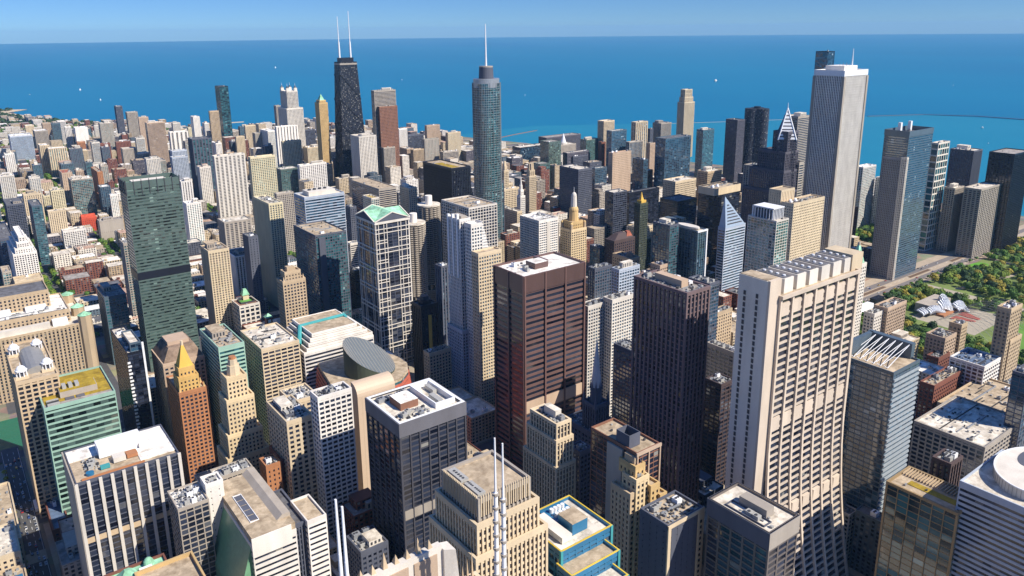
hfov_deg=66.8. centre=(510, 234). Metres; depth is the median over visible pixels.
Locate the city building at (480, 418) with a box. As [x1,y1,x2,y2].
[465,396,495,443]
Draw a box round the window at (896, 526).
[894,523,903,531]
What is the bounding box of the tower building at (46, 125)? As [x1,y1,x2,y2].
[41,122,51,141]
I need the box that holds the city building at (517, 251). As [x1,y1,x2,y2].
[515,241,519,259]
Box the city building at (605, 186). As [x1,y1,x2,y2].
[594,182,610,191]
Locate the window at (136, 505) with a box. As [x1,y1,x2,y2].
[131,503,138,509]
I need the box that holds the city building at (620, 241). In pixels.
[604,230,634,263]
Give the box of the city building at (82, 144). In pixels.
[76,141,85,148]
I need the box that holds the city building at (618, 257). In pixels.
[612,251,639,266]
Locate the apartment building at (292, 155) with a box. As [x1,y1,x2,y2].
[281,139,302,166]
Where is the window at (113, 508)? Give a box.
[107,506,115,511]
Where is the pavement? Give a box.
[43,361,909,575]
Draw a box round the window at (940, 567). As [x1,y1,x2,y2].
[937,563,946,572]
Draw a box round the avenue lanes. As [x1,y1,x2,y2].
[863,229,1023,300]
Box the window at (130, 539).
[124,537,132,543]
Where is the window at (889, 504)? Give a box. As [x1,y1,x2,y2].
[886,500,894,508]
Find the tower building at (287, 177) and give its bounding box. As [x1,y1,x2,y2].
[276,166,298,192]
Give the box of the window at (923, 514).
[919,510,929,519]
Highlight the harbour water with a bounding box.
[461,115,1023,215]
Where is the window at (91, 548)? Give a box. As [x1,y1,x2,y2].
[89,545,97,550]
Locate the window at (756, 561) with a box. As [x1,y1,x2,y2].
[755,558,764,567]
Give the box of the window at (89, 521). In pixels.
[84,519,92,524]
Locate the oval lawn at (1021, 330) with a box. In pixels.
[1018,324,1023,348]
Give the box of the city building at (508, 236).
[500,229,519,261]
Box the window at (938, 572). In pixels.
[936,569,946,575]
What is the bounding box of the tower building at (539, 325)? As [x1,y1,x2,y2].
[493,251,585,470]
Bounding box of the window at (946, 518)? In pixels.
[944,515,954,524]
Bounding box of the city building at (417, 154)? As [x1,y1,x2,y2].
[410,148,423,168]
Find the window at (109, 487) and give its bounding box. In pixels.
[104,485,111,491]
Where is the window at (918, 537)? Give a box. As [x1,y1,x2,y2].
[916,534,926,542]
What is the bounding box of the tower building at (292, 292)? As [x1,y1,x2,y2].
[276,260,307,329]
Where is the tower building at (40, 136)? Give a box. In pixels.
[32,129,49,148]
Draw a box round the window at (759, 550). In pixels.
[756,547,765,555]
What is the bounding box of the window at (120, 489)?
[116,487,124,492]
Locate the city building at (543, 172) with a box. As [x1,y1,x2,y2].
[535,166,549,192]
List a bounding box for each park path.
[927,284,1023,310]
[955,273,1018,289]
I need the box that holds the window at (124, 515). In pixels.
[121,512,128,518]
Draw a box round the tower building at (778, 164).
[741,108,803,259]
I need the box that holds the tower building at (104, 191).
[97,184,111,215]
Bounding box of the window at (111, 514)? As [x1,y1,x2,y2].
[108,511,116,516]
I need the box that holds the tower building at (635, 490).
[610,451,666,575]
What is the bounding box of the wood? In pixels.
[0,107,92,127]
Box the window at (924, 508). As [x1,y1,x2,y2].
[920,504,930,513]
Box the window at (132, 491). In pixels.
[129,488,136,493]
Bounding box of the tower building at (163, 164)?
[160,158,166,172]
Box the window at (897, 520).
[895,517,904,525]
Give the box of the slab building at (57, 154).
[47,146,68,176]
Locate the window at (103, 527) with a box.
[98,525,106,531]
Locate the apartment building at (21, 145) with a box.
[8,133,34,159]
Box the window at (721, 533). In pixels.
[720,531,728,539]
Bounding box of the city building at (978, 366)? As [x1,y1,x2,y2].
[949,347,1000,387]
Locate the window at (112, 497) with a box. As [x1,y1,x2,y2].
[106,496,113,501]
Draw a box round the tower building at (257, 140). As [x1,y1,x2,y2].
[252,132,262,147]
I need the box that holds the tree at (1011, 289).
[1008,287,1017,292]
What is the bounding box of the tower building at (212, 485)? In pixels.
[200,471,224,543]
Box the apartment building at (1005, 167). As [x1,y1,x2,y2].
[985,148,1023,249]
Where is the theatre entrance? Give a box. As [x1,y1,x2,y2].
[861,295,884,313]
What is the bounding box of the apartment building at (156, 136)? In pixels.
[145,120,169,167]
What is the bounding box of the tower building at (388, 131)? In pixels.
[377,105,399,178]
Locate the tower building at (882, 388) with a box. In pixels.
[842,329,919,511]
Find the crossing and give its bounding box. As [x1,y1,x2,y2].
[25,549,47,565]
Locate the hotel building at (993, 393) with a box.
[937,378,1009,411]
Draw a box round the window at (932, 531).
[929,528,939,537]
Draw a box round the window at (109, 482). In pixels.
[103,480,111,485]
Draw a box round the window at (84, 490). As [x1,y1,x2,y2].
[79,488,87,493]
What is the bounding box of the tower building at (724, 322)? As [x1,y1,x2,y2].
[716,305,732,344]
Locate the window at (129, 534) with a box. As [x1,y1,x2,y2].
[124,533,131,538]
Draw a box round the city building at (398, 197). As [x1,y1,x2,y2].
[396,191,399,204]
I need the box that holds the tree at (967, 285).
[963,282,974,288]
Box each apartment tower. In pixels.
[0,148,6,160]
[0,172,17,198]
[4,150,17,176]
[28,174,43,204]
[32,161,43,178]
[42,192,51,211]
[49,187,66,208]
[51,121,63,145]
[59,161,74,173]
[64,125,73,147]
[68,145,85,174]
[74,168,83,175]
[84,159,92,175]
[90,140,101,162]
[92,162,106,167]
[93,123,99,136]
[98,163,109,183]
[100,144,110,162]
[114,191,122,209]
[120,132,127,139]
[134,135,145,151]
[144,155,161,174]
[171,121,180,130]
[183,139,189,160]
[187,126,191,136]
[187,136,214,199]
[196,163,213,202]
[202,121,208,135]
[213,140,222,153]
[229,139,235,151]
[238,124,245,135]
[242,232,264,313]
[248,154,277,233]
[253,195,287,307]
[261,143,273,154]
[274,190,295,253]
[350,133,377,177]
[409,212,427,300]
[417,195,441,300]
[584,297,604,397]
[597,119,614,165]
[602,290,632,416]
[677,222,707,278]
[694,127,713,177]
[722,118,744,181]
[744,202,788,271]
[852,207,857,234]
[855,163,875,228]
[918,140,949,250]
[936,183,963,251]
[955,181,1001,257]
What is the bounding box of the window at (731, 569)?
[729,566,738,575]
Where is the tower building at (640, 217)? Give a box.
[634,192,647,270]
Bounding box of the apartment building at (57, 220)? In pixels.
[47,208,67,232]
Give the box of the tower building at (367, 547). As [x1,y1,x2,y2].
[346,525,388,575]
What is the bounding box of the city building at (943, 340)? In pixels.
[923,327,956,360]
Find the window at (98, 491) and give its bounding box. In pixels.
[92,489,100,494]
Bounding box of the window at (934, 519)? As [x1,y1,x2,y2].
[931,516,941,525]
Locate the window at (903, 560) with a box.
[901,557,910,566]
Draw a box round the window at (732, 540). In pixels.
[731,538,740,546]
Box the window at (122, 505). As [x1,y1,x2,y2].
[119,502,126,508]
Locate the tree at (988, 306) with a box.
[986,301,996,310]
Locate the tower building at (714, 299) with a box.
[688,274,719,340]
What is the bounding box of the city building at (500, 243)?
[498,239,504,262]
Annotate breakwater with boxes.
[868,114,1023,119]
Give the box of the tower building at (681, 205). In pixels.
[659,194,696,224]
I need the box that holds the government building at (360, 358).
[315,337,411,388]
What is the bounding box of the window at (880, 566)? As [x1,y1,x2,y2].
[877,563,886,571]
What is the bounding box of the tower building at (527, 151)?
[512,143,539,161]
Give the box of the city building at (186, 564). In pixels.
[134,550,205,575]
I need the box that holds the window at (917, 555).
[914,551,923,560]
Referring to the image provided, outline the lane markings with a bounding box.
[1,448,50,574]
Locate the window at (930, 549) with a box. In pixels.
[927,545,937,554]
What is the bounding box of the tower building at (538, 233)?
[520,212,557,258]
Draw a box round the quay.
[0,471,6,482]
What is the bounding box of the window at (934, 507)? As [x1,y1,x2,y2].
[933,505,943,512]
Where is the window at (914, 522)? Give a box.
[906,517,916,525]
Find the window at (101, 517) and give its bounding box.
[96,515,104,520]
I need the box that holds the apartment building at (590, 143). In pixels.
[580,136,597,159]
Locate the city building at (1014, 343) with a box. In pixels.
[1003,333,1021,379]
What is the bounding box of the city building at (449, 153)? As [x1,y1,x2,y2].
[440,149,458,161]
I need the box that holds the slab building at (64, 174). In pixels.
[58,169,72,206]
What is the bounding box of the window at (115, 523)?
[110,521,117,527]
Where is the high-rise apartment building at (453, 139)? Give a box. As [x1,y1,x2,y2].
[445,130,460,160]
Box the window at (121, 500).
[118,497,125,502]
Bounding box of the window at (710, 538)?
[708,535,716,543]
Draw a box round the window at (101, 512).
[95,510,103,515]
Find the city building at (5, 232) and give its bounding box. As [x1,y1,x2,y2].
[0,223,12,278]
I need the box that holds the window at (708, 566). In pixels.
[706,563,714,571]
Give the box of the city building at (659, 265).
[650,260,667,271]
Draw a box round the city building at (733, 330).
[730,320,735,345]
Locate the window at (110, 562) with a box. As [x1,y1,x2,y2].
[104,560,111,566]
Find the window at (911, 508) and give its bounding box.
[908,505,918,513]
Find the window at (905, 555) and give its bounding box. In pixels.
[902,551,911,560]
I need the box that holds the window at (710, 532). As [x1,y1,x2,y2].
[708,529,716,537]
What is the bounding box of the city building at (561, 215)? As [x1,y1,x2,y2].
[547,211,567,233]
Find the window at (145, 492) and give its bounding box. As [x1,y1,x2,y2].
[141,490,148,495]
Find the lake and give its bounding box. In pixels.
[0,34,1023,133]
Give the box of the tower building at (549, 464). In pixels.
[523,402,575,508]
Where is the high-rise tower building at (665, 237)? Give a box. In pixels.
[652,217,678,273]
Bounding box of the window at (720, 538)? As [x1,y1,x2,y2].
[719,537,728,545]
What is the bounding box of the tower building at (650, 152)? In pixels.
[646,142,654,174]
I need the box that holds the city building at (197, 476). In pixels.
[194,470,209,485]
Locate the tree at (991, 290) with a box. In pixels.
[986,286,997,296]
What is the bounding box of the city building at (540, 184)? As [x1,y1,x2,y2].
[536,175,544,209]
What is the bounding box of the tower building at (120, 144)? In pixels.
[115,140,130,163]
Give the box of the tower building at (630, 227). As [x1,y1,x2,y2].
[627,223,652,262]
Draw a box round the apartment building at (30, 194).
[22,190,45,222]
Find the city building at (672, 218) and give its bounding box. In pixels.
[664,216,682,222]
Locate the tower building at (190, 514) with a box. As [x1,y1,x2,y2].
[167,481,216,575]
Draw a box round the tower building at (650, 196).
[626,186,658,229]
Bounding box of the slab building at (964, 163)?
[945,144,982,186]
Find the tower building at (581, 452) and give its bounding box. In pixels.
[573,440,590,507]
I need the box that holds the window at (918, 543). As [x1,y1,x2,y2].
[915,540,925,548]
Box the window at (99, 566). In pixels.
[92,565,100,570]
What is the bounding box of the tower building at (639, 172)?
[632,157,647,189]
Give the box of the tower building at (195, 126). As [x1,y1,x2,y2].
[190,115,201,136]
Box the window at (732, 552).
[730,550,739,558]
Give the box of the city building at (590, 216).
[587,208,600,226]
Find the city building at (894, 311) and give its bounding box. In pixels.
[874,297,906,333]
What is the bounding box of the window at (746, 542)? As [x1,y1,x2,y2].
[744,539,753,548]
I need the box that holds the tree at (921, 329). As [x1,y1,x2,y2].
[919,327,928,332]
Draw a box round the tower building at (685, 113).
[676,89,694,156]
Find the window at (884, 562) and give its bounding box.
[878,557,887,565]
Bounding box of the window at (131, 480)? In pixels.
[127,478,134,483]
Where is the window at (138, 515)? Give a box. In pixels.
[133,514,140,519]
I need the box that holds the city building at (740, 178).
[737,172,742,192]
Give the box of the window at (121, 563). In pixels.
[116,561,124,567]
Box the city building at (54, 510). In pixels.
[45,497,67,544]
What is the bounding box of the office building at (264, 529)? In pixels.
[215,467,330,575]
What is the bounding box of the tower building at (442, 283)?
[435,262,449,344]
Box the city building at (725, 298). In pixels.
[718,290,731,306]
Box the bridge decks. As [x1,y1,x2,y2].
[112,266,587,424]
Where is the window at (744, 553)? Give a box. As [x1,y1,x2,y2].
[743,551,752,560]
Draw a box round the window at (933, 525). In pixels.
[930,522,940,531]
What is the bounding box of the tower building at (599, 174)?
[592,166,606,191]
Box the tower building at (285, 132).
[274,124,298,166]
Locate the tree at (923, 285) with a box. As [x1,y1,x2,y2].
[919,283,927,287]
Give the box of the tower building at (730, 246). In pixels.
[715,197,745,291]
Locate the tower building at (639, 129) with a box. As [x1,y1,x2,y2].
[631,120,647,157]
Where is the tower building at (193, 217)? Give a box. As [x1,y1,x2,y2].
[182,198,204,244]
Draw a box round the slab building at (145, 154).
[137,151,148,158]
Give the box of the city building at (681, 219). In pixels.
[672,215,692,223]
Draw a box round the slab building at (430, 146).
[422,137,439,160]
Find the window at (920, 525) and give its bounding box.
[918,522,928,531]
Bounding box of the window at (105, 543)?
[101,540,108,546]
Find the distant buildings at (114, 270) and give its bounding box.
[21,119,864,279]
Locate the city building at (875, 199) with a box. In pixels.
[871,176,879,222]
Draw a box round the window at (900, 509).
[896,506,906,514]
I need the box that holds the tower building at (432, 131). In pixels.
[425,124,440,153]
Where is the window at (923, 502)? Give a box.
[921,500,931,507]
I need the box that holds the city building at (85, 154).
[83,149,88,160]
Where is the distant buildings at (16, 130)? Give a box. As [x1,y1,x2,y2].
[0,123,116,137]
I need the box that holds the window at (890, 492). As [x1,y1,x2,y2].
[887,489,896,497]
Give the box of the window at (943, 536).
[941,533,951,542]
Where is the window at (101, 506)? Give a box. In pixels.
[95,505,102,510]
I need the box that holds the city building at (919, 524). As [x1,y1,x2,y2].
[874,466,961,575]
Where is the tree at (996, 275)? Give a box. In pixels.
[987,272,999,278]
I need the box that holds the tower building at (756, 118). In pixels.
[742,106,769,171]
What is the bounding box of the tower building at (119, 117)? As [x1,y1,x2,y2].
[114,105,125,133]
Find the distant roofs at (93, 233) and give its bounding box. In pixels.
[0,115,871,319]
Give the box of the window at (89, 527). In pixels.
[85,524,93,530]
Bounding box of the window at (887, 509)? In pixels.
[885,506,894,514]
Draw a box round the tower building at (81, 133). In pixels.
[73,126,88,148]
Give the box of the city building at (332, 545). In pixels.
[328,532,337,554]
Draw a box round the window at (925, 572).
[923,569,933,575]
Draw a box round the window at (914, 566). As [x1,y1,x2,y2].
[912,563,922,572]
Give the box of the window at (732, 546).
[731,544,740,552]
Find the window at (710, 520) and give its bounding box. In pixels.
[709,518,717,526]
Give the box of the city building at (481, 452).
[473,449,488,456]
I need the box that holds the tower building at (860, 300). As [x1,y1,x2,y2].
[853,242,866,337]
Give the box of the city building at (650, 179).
[647,169,652,186]
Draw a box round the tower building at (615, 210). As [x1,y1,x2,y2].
[604,188,626,237]
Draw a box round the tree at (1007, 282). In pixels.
[1003,280,1011,286]
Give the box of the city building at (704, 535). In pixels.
[702,505,706,564]
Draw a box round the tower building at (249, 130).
[244,124,255,155]
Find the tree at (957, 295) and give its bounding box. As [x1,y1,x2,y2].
[953,292,961,300]
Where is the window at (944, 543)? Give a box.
[940,539,950,548]
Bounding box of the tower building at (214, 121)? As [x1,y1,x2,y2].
[208,110,222,151]
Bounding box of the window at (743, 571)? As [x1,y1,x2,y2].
[741,569,750,575]
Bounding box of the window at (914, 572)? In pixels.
[911,569,921,575]
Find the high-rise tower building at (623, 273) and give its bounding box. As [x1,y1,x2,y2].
[611,259,639,293]
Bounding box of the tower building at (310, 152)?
[303,144,318,162]
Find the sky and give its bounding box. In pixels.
[0,0,1023,43]
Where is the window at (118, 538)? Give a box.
[112,536,120,542]
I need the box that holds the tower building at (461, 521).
[429,450,552,575]
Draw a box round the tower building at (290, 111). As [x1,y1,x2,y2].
[278,83,305,159]
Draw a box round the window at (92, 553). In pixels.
[90,550,97,555]
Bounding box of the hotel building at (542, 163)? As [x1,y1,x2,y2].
[533,161,549,189]
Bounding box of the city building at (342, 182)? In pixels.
[335,174,350,195]
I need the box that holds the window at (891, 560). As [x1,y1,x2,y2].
[889,557,898,566]
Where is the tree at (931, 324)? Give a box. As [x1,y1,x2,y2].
[927,320,937,327]
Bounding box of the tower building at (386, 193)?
[351,178,396,208]
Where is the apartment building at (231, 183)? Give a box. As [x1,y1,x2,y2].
[212,152,250,217]
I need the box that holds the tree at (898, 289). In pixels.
[894,288,903,294]
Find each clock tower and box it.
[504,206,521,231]
[517,178,524,214]
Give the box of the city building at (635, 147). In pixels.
[626,140,642,165]
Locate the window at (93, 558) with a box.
[91,555,98,560]
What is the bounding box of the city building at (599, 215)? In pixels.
[593,208,604,224]
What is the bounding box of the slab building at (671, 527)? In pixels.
[638,490,704,575]
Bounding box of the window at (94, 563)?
[92,560,99,565]
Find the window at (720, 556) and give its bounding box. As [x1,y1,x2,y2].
[718,553,727,561]
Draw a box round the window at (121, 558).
[116,556,123,562]
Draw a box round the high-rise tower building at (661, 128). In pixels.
[653,120,671,141]
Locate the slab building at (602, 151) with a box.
[598,141,605,165]
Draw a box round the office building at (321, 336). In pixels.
[286,309,373,388]
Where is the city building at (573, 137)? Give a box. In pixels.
[538,133,580,149]
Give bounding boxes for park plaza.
[912,303,995,334]
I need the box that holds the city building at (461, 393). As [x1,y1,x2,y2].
[448,386,474,400]
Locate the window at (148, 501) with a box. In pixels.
[142,500,149,505]
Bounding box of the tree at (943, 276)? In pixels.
[939,272,949,280]
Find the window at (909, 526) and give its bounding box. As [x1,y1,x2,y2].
[906,522,915,531]
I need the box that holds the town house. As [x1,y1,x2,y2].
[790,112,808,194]
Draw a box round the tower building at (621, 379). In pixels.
[612,339,631,424]
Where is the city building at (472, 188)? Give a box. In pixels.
[471,182,473,195]
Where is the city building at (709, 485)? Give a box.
[698,470,723,506]
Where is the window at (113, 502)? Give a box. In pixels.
[106,501,114,506]
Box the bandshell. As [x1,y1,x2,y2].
[914,294,1022,337]
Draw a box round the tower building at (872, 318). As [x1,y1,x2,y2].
[862,307,882,333]
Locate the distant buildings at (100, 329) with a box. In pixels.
[0,116,631,332]
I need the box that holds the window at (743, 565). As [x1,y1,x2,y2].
[742,563,751,571]
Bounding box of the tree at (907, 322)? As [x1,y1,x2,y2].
[904,319,912,326]
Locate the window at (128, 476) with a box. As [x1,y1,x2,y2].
[126,473,134,478]
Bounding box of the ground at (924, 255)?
[0,205,1023,575]
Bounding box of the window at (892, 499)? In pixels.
[886,495,895,503]
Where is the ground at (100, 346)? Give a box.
[0,109,736,420]
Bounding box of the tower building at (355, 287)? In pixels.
[349,266,361,308]
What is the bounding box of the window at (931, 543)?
[928,539,938,548]
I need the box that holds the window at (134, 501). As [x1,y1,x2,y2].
[130,498,137,504]
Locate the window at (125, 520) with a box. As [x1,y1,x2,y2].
[121,517,129,523]
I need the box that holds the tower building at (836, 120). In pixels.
[802,48,868,250]
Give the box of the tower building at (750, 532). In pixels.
[703,481,800,575]
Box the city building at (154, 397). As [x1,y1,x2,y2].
[148,373,160,424]
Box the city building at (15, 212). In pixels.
[3,197,29,238]
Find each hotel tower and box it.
[411,294,438,381]
[740,162,756,212]
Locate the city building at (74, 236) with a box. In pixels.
[61,226,87,248]
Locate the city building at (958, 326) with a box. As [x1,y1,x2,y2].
[948,319,967,353]
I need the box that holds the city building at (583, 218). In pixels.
[580,215,587,226]
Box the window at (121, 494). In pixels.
[117,492,125,497]
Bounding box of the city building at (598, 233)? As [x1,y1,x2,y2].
[587,224,606,245]
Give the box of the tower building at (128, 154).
[120,146,136,162]
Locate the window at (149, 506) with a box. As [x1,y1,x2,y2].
[143,505,150,510]
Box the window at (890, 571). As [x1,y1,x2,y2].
[888,568,897,575]
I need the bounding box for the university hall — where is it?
[561,133,575,152]
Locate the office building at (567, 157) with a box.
[563,149,588,164]
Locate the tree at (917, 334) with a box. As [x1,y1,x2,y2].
[911,329,920,336]
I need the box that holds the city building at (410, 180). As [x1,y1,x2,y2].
[400,175,418,194]
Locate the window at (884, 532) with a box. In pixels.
[882,529,891,537]
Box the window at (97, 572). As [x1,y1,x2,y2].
[93,570,101,575]
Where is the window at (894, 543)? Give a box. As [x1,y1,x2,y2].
[891,540,901,548]
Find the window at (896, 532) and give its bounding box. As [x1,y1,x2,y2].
[893,529,902,537]
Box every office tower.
[39,365,121,515]
[117,171,199,371]
[294,186,351,309]
[346,204,356,240]
[351,371,394,490]
[354,204,413,362]
[365,378,466,562]
[423,159,470,261]
[447,213,501,405]
[539,495,629,575]
[559,164,591,218]
[606,129,626,173]
[654,134,690,186]
[697,181,740,269]
[869,121,933,279]
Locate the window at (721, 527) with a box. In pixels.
[720,525,729,533]
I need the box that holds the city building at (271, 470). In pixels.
[259,453,283,490]
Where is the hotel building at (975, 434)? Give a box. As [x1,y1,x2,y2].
[908,395,1013,481]
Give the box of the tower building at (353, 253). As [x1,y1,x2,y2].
[348,240,358,267]
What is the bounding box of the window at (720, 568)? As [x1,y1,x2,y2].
[717,565,726,573]
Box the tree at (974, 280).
[971,278,980,283]
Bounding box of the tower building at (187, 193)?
[180,177,193,219]
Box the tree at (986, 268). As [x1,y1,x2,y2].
[984,265,992,270]
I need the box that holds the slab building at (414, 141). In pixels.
[407,133,423,148]
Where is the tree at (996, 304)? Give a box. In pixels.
[990,301,999,310]
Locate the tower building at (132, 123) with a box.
[125,111,139,136]
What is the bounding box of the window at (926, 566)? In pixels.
[924,563,934,572]
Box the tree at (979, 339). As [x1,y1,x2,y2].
[974,336,983,342]
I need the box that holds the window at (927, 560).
[925,557,935,566]
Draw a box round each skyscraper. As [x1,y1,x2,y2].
[334,17,364,176]
[334,438,507,575]
[472,24,504,238]
[725,245,863,575]
[814,50,834,69]
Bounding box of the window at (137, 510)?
[132,508,139,514]
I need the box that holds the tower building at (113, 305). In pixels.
[96,281,130,364]
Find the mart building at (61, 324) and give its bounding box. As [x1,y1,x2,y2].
[0,279,98,404]
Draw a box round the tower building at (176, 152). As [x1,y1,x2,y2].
[170,149,187,155]
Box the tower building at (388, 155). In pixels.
[379,146,395,182]
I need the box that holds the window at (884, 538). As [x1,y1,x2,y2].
[881,535,890,543]
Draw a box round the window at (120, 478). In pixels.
[115,476,122,482]
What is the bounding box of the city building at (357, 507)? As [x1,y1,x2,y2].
[342,487,372,556]
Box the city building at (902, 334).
[889,329,919,357]
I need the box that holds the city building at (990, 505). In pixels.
[951,447,1023,575]
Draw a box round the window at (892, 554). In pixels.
[890,551,899,560]
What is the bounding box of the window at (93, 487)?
[91,484,99,489]
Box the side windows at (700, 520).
[697,520,701,575]
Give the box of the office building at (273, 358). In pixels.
[240,322,302,445]
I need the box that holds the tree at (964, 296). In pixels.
[960,293,969,299]
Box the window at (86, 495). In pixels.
[80,493,88,498]
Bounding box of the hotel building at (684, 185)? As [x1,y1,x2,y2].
[662,176,695,196]
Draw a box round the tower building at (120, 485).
[61,424,184,575]
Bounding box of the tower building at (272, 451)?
[269,445,287,494]
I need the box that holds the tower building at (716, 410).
[700,372,731,483]
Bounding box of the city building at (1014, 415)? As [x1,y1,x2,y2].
[1003,364,1023,447]
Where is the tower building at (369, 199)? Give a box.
[363,193,379,208]
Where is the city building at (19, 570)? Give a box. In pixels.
[0,563,26,575]
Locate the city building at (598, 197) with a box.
[592,188,604,208]
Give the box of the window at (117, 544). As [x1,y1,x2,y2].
[113,541,120,547]
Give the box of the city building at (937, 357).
[926,350,949,366]
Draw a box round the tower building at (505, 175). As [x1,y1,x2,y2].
[502,161,512,187]
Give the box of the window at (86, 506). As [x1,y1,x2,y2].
[82,503,90,509]
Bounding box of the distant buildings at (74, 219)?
[0,116,863,305]
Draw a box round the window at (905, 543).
[903,540,913,548]
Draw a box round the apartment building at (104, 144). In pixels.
[100,142,111,158]
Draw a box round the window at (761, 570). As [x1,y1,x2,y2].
[755,565,764,573]
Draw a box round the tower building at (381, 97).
[371,87,395,174]
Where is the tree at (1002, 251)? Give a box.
[998,249,1007,254]
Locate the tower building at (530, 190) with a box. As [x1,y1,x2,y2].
[525,163,535,213]
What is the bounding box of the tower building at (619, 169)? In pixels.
[608,149,630,190]
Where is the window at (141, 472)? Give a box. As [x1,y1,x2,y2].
[138,469,145,474]
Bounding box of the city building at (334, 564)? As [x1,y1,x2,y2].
[330,552,344,575]
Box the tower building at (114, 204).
[109,193,119,216]
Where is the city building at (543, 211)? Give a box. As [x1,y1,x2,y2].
[528,209,549,213]
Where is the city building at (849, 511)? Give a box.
[843,497,855,560]
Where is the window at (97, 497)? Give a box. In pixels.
[93,494,101,500]
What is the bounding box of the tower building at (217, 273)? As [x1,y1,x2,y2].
[200,241,234,331]
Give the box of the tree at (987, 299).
[983,297,991,305]
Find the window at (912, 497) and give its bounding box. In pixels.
[910,495,919,501]
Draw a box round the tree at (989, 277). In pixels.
[985,274,995,280]
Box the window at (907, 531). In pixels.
[905,528,914,537]
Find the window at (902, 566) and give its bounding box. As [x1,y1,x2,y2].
[900,563,909,572]
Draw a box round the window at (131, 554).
[127,552,134,558]
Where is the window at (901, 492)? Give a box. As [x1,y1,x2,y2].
[898,490,908,496]
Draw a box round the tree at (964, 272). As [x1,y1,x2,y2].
[959,269,969,277]
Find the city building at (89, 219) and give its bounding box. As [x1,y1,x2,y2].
[79,213,97,230]
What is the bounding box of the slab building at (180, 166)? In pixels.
[170,155,190,179]
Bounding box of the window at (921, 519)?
[919,516,929,525]
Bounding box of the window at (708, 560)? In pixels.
[706,557,714,565]
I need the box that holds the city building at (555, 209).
[550,206,560,212]
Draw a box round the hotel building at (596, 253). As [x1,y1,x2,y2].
[589,243,604,265]
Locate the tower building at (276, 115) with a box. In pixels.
[274,105,280,125]
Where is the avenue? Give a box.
[863,225,1023,301]
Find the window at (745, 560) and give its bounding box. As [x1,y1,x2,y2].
[742,557,751,565]
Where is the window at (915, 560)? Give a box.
[913,557,922,566]
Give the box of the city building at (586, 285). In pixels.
[586,276,587,295]
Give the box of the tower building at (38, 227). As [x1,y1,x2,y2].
[27,199,49,264]
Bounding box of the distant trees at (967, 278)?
[0,206,1023,339]
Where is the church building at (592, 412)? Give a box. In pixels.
[567,340,611,445]
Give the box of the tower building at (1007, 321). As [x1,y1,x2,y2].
[990,299,1022,381]
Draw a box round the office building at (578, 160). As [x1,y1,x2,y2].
[572,154,587,165]
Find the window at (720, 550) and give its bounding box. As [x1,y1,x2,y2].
[719,548,727,556]
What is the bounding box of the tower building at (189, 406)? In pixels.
[166,340,215,483]
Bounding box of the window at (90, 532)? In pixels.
[86,529,94,535]
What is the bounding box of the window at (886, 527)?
[883,523,891,532]
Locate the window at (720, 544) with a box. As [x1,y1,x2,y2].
[719,542,727,550]
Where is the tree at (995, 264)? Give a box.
[991,262,1001,267]
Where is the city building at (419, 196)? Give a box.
[417,193,423,202]
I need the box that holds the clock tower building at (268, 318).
[242,313,280,329]
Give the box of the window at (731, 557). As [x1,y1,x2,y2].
[730,555,739,563]
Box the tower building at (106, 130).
[98,121,115,149]
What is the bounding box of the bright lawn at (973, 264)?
[969,263,988,267]
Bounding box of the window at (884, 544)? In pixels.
[880,540,889,549]
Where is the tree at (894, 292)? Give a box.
[889,290,897,296]
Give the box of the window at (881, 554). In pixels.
[879,551,888,560]
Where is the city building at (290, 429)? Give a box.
[266,394,318,504]
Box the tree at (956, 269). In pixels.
[950,267,959,274]
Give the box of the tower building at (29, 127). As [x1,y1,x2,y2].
[24,124,33,136]
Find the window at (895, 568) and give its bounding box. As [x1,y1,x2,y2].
[888,563,898,571]
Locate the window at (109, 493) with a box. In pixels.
[105,490,112,496]
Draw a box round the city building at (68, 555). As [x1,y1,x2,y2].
[55,529,82,575]
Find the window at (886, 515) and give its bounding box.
[884,512,893,520]
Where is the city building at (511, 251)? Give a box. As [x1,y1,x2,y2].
[507,239,519,261]
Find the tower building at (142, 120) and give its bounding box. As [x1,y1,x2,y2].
[138,116,148,148]
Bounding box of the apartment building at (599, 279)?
[587,262,611,300]
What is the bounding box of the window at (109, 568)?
[105,565,112,571]
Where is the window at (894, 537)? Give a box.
[892,534,902,543]
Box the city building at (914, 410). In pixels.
[908,409,915,447]
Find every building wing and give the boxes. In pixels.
[210,458,252,480]
[279,383,312,411]
[504,186,518,208]
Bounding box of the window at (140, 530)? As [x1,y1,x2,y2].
[135,528,142,534]
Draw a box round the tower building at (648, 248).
[646,238,650,268]
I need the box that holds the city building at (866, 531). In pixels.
[849,504,881,575]
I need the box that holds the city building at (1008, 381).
[1003,364,1020,383]
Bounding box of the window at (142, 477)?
[139,474,146,480]
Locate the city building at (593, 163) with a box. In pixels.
[583,160,601,166]
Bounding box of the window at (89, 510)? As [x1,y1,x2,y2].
[83,509,90,514]
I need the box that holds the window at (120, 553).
[115,551,122,557]
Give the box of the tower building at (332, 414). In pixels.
[309,381,358,553]
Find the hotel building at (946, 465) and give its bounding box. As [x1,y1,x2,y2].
[930,448,962,486]
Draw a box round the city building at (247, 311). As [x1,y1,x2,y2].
[231,296,260,337]
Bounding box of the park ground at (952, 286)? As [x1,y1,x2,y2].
[884,246,1023,364]
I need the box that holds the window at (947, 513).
[945,511,955,518]

